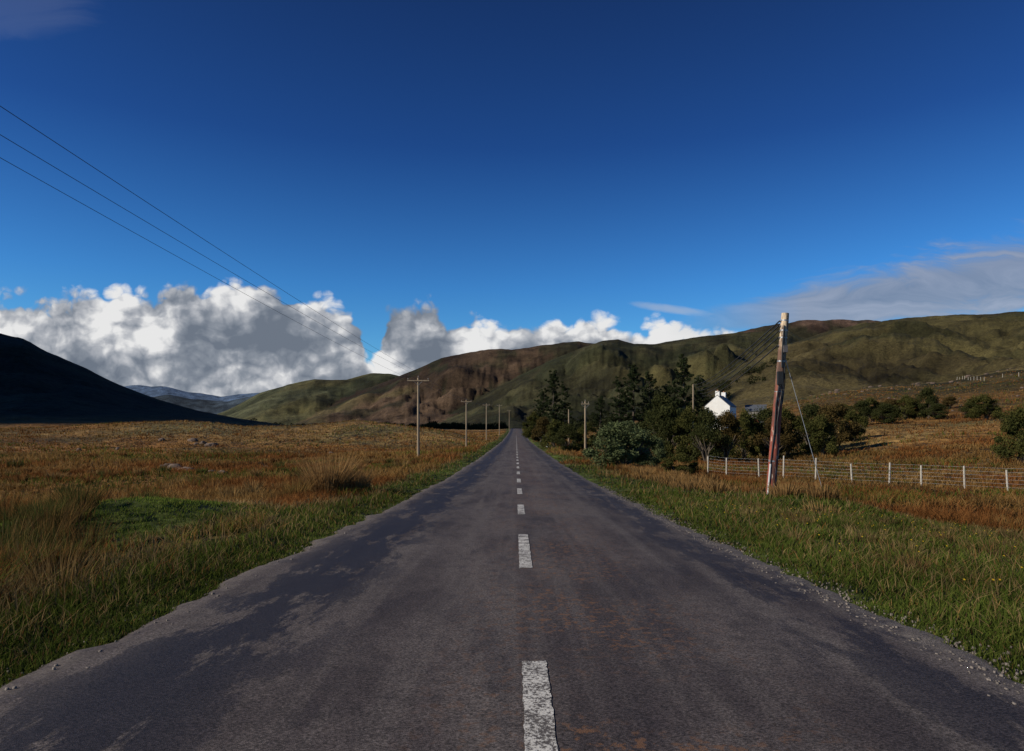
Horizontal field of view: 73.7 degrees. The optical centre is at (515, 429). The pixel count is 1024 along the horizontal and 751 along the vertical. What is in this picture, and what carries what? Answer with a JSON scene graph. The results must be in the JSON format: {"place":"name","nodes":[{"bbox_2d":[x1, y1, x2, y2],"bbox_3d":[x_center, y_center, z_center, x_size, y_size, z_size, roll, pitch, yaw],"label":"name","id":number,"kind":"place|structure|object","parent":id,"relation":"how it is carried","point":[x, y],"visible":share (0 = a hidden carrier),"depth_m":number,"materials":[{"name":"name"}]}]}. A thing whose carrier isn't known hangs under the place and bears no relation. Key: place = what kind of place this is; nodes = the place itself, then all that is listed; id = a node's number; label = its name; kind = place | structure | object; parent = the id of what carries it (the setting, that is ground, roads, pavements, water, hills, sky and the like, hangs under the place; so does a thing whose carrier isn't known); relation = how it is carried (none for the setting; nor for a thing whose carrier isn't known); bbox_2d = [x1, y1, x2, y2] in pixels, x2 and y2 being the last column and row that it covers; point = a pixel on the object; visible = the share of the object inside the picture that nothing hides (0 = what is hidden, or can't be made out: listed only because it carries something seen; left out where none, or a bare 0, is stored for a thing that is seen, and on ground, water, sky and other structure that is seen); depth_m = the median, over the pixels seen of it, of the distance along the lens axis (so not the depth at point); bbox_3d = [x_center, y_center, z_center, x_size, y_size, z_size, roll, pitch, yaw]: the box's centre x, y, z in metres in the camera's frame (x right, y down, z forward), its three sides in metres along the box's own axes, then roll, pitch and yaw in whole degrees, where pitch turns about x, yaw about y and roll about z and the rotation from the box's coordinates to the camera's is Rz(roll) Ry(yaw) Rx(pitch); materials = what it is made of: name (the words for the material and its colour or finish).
{"place":"outdoors","nodes":[
{"label":"outdoors","id":0,"kind":"place"},
{"bbox_2d":[0,429,1023,750],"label":"road","id":1,"kind":"structure","parent":0,"point":[434,617],"depth_m":4.48,"materials":[{"name":"grey asphalt"}]},
{"bbox_2d":[516,440,557,750],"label":"road marking","id":2,"kind":"object","parent":1,"relation":"on","point":[539,726],"visible":0.9,"depth_m":3.66,"materials":[{"name":"white paint"}]},
{"bbox_2d":[0,311,1023,683],"bbox_3d":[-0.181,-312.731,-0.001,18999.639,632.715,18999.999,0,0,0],"label":"ground","id":3,"kind":"structure","parent":0,"point":[40,387],"depth_m":790.71,"materials":[{"name":"green plant"}]},
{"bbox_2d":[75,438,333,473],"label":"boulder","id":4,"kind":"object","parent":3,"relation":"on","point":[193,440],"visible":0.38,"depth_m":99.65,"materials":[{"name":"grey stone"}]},
{"bbox_2d":[407,375,464,456],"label":"utility pole","id":5,"kind":"object","parent":3,"relation":"on","point":[418,428],"visible":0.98,"depth_m":67.90,"materials":[{"name":"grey wood"}]},
{"bbox_2d":[0,106,421,375],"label":"overhead power lines","id":6,"kind":"object","parent":5,"relation":"attached to","point":[157,228],"visible":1,"depth_m":17.28,"materials":[{"name":"black metal"}]},
{"bbox_2d":[461,400,486,444],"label":"utility pole","id":7,"kind":"object","parent":3,"relation":"on","point":[466,401],"visible":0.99,"depth_m":112.89,"materials":[{"name":"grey wood"}]},
{"bbox_2d":[486,405,499,438],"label":"utility pole","id":8,"kind":"object","parent":3,"relation":"on","point":[486,421],"visible":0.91,"depth_m":164.88,"materials":[{"name":"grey wood"}]},
{"bbox_2d":[497,404,507,434],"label":"utility pole","id":9,"kind":"object","parent":3,"relation":"on","point":[499,418],"visible":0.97,"depth_m":229.88,"materials":[{"name":"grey wood"}]},
{"bbox_2d":[0,370,1023,687],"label":"grass","id":10,"kind":"structure","parent":3,"relation":"on","point":[38,564],"depth_m":13.74,"materials":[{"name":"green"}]},
{"bbox_2d":[1,486,1023,704],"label":"gravel","id":11,"kind":"structure","parent":3,"relation":"on","point":[846,603],"depth_m":5.67,"materials":[{"name":"grey gravel"}]},
{"bbox_2d":[250,357,788,429],"bbox_3d":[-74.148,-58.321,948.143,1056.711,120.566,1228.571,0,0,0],"label":"distant trees","id":12,"kind":"object","parent":3,"relation":"on","point":[576,423],"visible":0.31,"depth_m":733.39,"materials":[{"name":"green plant"}]},
{"bbox_2d":[522,411,544,438],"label":"hawthorn bush","id":13,"kind":"object","parent":3,"relation":"on","point":[527,432],"visible":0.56,"depth_m":149.83,"materials":[{"name":"green plant"}]},
{"bbox_2d":[530,416,550,441],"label":"hawthorn bush","id":14,"kind":"object","parent":3,"relation":"on","point":[539,430],"visible":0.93,"depth_m":99.40,"materials":[{"name":"green plant"}]},
{"bbox_2d":[533,389,548,433],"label":"pine tree","id":15,"kind":"object","parent":3,"relation":"on","point":[541,413],"visible":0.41,"depth_m":149.75,"materials":[{"name":"green plant"}]},
{"bbox_2d":[538,419,568,448],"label":"hawthorn bush","id":16,"kind":"object","parent":3,"relation":"on","point":[553,426],"visible":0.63,"depth_m":85.68,"materials":[{"name":"green plant"}]},
{"bbox_2d":[536,369,573,427],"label":"pine tree","id":17,"kind":"object","parent":3,"relation":"on","point":[555,394],"visible":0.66,"depth_m":134.89,"materials":[{"name":"green plant"}]},
{"bbox_2d":[549,423,582,452],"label":"hawthorn bush","id":18,"kind":"object","parent":3,"relation":"on","point":[571,431],"visible":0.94,"depth_m":71.58,"materials":[{"name":"green plant"}]},
{"bbox_2d":[556,381,577,434],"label":"pine tree","id":19,"kind":"object","parent":3,"relation":"on","point":[564,405],"visible":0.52,"depth_m":141.70,"materials":[{"name":"green plant"}]},
{"bbox_2d":[581,400,588,449],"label":"utility pole","id":20,"kind":"object","parent":3,"relation":"on","point":[584,403],"visible":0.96,"depth_m":75.91,"materials":[{"name":"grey wood"}]},
{"bbox_2d":[570,422,604,449],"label":"hawthorn bush","id":21,"kind":"object","parent":3,"relation":"on","point":[589,428],"visible":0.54,"depth_m":89.05,"materials":[{"name":"green plant"}]},
{"bbox_2d":[588,396,606,434],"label":"pine tree","id":22,"kind":"object","parent":3,"relation":"on","point":[599,403],"visible":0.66,"depth_m":149.87,"materials":[{"name":"green plant"}]},
{"bbox_2d":[605,376,631,425],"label":"pine tree","id":23,"kind":"object","parent":3,"relation":"on","point":[619,404],"visible":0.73,"depth_m":117.60,"materials":[{"name":"green plant"}]},
{"bbox_2d":[581,420,661,466],"bbox_3d":[6.274,0.973,41.267,4.512,3.045,5.264,0,0,23],"label":"willow bush","id":24,"kind":"object","parent":3,"relation":"on","point":[618,438],"visible":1,"depth_m":40.04,"materials":[{"name":"green plant"}]},
{"bbox_2d":[619,364,652,430],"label":"pine tree","id":25,"kind":"object","parent":3,"relation":"on","point":[632,375],"visible":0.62,"depth_m":124.66,"materials":[{"name":"green plant"}]},
{"bbox_2d":[635,370,660,432],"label":"pine tree","id":26,"kind":"object","parent":3,"relation":"on","point":[649,384],"visible":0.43,"depth_m":119.77,"materials":[{"name":"green plant"}]},
{"bbox_2d":[636,437,666,466],"bbox_3d":[9.147,1.657,46.875,2.514,2.293,2.155,0,0,21],"label":"willow bush","id":27,"kind":"object","parent":3,"relation":"on","point":[657,450],"visible":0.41,"depth_m":46.45,"materials":[{"name":"green plant"}]},
{"bbox_2d":[639,390,675,450],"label":"alder tree","id":28,"kind":"object","parent":3,"relation":"on","point":[659,400],"visible":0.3,"depth_m":87.67,"materials":[{"name":"green plant"}]},
{"bbox_2d":[646,402,691,457],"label":"alder tree","id":29,"kind":"object","parent":3,"relation":"on","point":[669,414],"visible":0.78,"depth_m":73.45,"materials":[{"name":"green plant"}]},
{"bbox_2d":[660,381,678,407],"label":"pine tree","id":30,"kind":"object","parent":3,"relation":"on","point":[666,387],"visible":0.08,"depth_m":127.86,"materials":[{"name":"green plant"}]},
{"bbox_2d":[659,452,699,474],"bbox_3d":[8.873,1.944,36.980,2.283,1.472,2.227,0,0,-10],"label":"willow bush","id":31,"kind":"object","parent":3,"relation":"on","point":[693,465],"visible":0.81,"depth_m":36.74,"materials":[{"name":"green plant"}]},
{"bbox_2d":[667,353,701,439],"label":"pine tree","id":32,"kind":"object","parent":3,"relation":"on","point":[683,365],"visible":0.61,"depth_m":117.62,"materials":[{"name":"green plant"}]},
{"bbox_2d":[665,403,708,458],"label":"alder tree","id":33,"kind":"object","parent":3,"relation":"on","point":[684,420],"visible":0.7,"depth_m":71.14,"materials":[{"name":"green plant"}]},
{"bbox_2d":[692,384,693,428],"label":"utility pole","id":34,"kind":"object","parent":3,"relation":"on","point":[693,402],"visible":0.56,"depth_m":89.92,"materials":[{"name":"brown wood"}]},
{"bbox_2d":[688,375,710,423],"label":"pine tree","id":35,"kind":"object","parent":3,"relation":"on","point":[701,400],"visible":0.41,"depth_m":123.65,"materials":[{"name":"green plant"}]},
{"bbox_2d":[688,406,732,461],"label":"alder tree","id":36,"kind":"object","parent":3,"relation":"on","point":[705,429],"visible":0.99,"depth_m":67.48,"materials":[{"name":"green plant"}]},
{"bbox_2d":[705,390,736,428],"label":"white cottage","id":37,"kind":"structure","parent":3,"relation":"on","point":[718,403],"depth_m":129.26,"materials":[{"name":"paint"}]},
{"bbox_2d":[707,409,747,459],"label":"alder tree","id":38,"kind":"object","parent":3,"relation":"on","point":[730,421],"visible":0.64,"depth_m":71.62,"materials":[{"name":"green plant"}]},
{"bbox_2d":[729,406,763,458],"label":"alder tree","id":39,"kind":"object","parent":3,"relation":"on","point":[747,421],"visible":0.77,"depth_m":77.69,"materials":[{"name":"green plant"}]},
{"bbox_2d":[745,404,766,424],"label":"stone barn","id":40,"kind":"structure","parent":3,"relation":"on","point":[751,408],"depth_m":121.17,"materials":[{"name":"stone"}]},
{"bbox_2d":[696,313,820,494],"bbox_3d":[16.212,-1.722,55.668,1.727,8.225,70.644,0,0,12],"label":"telephone pole","id":41,"kind":"object","parent":3,"relation":"on","point":[782,346],"visible":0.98,"depth_m":21.59,"materials":[{"name":"wood"}]},
{"bbox_2d":[750,406,790,457],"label":"alder tree","id":42,"kind":"object","parent":3,"relation":"on","point":[763,414],"visible":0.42,"depth_m":79.09,"materials":[{"name":"green plant"}]},
{"bbox_2d":[752,416,803,452],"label":"alder tree","id":43,"kind":"object","parent":3,"relation":"on","point":[787,437],"visible":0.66,"depth_m":75.61,"materials":[{"name":"green plant"}]},
{"bbox_2d":[767,406,807,454],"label":"alder tree","id":44,"kind":"object","parent":3,"relation":"on","point":[789,416],"visible":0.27,"depth_m":83.62,"materials":[{"name":"green plant"}]},
{"bbox_2d":[798,401,835,448],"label":"alder tree","id":45,"kind":"object","parent":3,"relation":"on","point":[808,411],"visible":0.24,"depth_m":87.29,"materials":[{"name":"green plant"}]},
{"bbox_2d":[802,414,840,456],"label":"alder tree","id":46,"kind":"object","parent":3,"relation":"on","point":[828,440],"visible":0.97,"depth_m":75.55,"materials":[{"name":"green plant"}]},
{"bbox_2d":[807,402,861,450],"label":"alder tree","id":47,"kind":"object","parent":3,"relation":"on","point":[836,412],"visible":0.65,"depth_m":82.93,"materials":[{"name":"green plant"}]},
{"bbox_2d":[838,410,868,440],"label":"alder tree","id":48,"kind":"object","parent":3,"relation":"on","point":[851,415],"visible":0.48,"depth_m":94.66,"materials":[{"name":"green plant"}]},
{"bbox_2d":[848,399,875,423],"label":"hillside bush","id":49,"kind":"object","parent":3,"relation":"on","point":[862,407],"visible":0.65,"depth_m":119.61,"materials":[{"name":"green plant"}]},
{"bbox_2d":[707,502,1022,591],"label":"wildflowers","id":50,"kind":"object","parent":3,"relation":"on","point":[862,536],"visible":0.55,"depth_m":13.29,"materials":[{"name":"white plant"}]},
{"bbox_2d":[707,456,1023,490],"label":"wire fence","id":51,"kind":"object","parent":3,"relation":"on","point":[920,468],"visible":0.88,"depth_m":38.77,"materials":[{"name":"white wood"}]},
{"bbox_2d":[857,397,883,421],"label":"hillside bush","id":52,"kind":"object","parent":3,"relation":"on","point":[874,403],"visible":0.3,"depth_m":127.76,"materials":[{"name":"green plant"}]},
{"bbox_2d":[868,402,900,423],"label":"hillside bush","id":53,"kind":"object","parent":3,"relation":"on","point":[886,411],"visible":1,"depth_m":117.31,"materials":[{"name":"green plant"}]},
{"bbox_2d":[882,399,902,416],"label":"hillside bush","id":54,"kind":"object","parent":3,"relation":"on","point":[892,401],"visible":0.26,"depth_m":133.92,"materials":[{"name":"green plant"}]},
{"bbox_2d":[891,393,921,419],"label":"hillside bush","id":55,"kind":"object","parent":3,"relation":"on","point":[905,413],"visible":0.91,"depth_m":129.74,"materials":[{"name":"green plant"}]},
{"bbox_2d":[795,368,1023,410],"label":"hillside rocks","id":56,"kind":"object","parent":3,"relation":"on","point":[966,376],"visible":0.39,"depth_m":288.10,"materials":[{"name":"grey stone"}]},
{"bbox_2d":[914,385,939,418],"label":"hillside bush","id":57,"kind":"object","parent":3,"relation":"on","point":[929,395],"visible":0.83,"depth_m":127.75,"materials":[{"name":"green plant"}]},
{"bbox_2d":[923,403,950,418],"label":"hillside bush","id":58,"kind":"object","parent":3,"relation":"on","point":[937,411],"visible":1,"depth_m":119.34,"materials":[{"name":"green plant"}]},
{"bbox_2d":[942,396,956,408],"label":"hillside bush","id":59,"kind":"object","parent":3,"relation":"on","point":[948,401],"visible":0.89,"depth_m":149.67,"materials":[{"name":"green plant"}]},
{"bbox_2d":[958,402,979,418],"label":"hillside bush","id":60,"kind":"object","parent":3,"relation":"on","point":[963,408],"visible":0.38,"depth_m":111.47,"materials":[{"name":"green plant"}]},
{"bbox_2d":[964,392,1005,419],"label":"hillside bush","id":61,"kind":"object","parent":3,"relation":"on","point":[995,410],"visible":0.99,"depth_m":104.47,"materials":[{"name":"green plant"}]},
{"bbox_2d":[990,404,1023,462],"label":"hillside bush","id":62,"kind":"object","parent":3,"relation":"on","point":[1012,423],"visible":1,"depth_m":53.79,"materials":[{"name":"green plant"}]},
{"bbox_2d":[0,0,1023,396],"label":"sky","id":63,"kind":"structure","parent":0,"point":[433,180],"materials":[{"name":"blue"}]}
]}

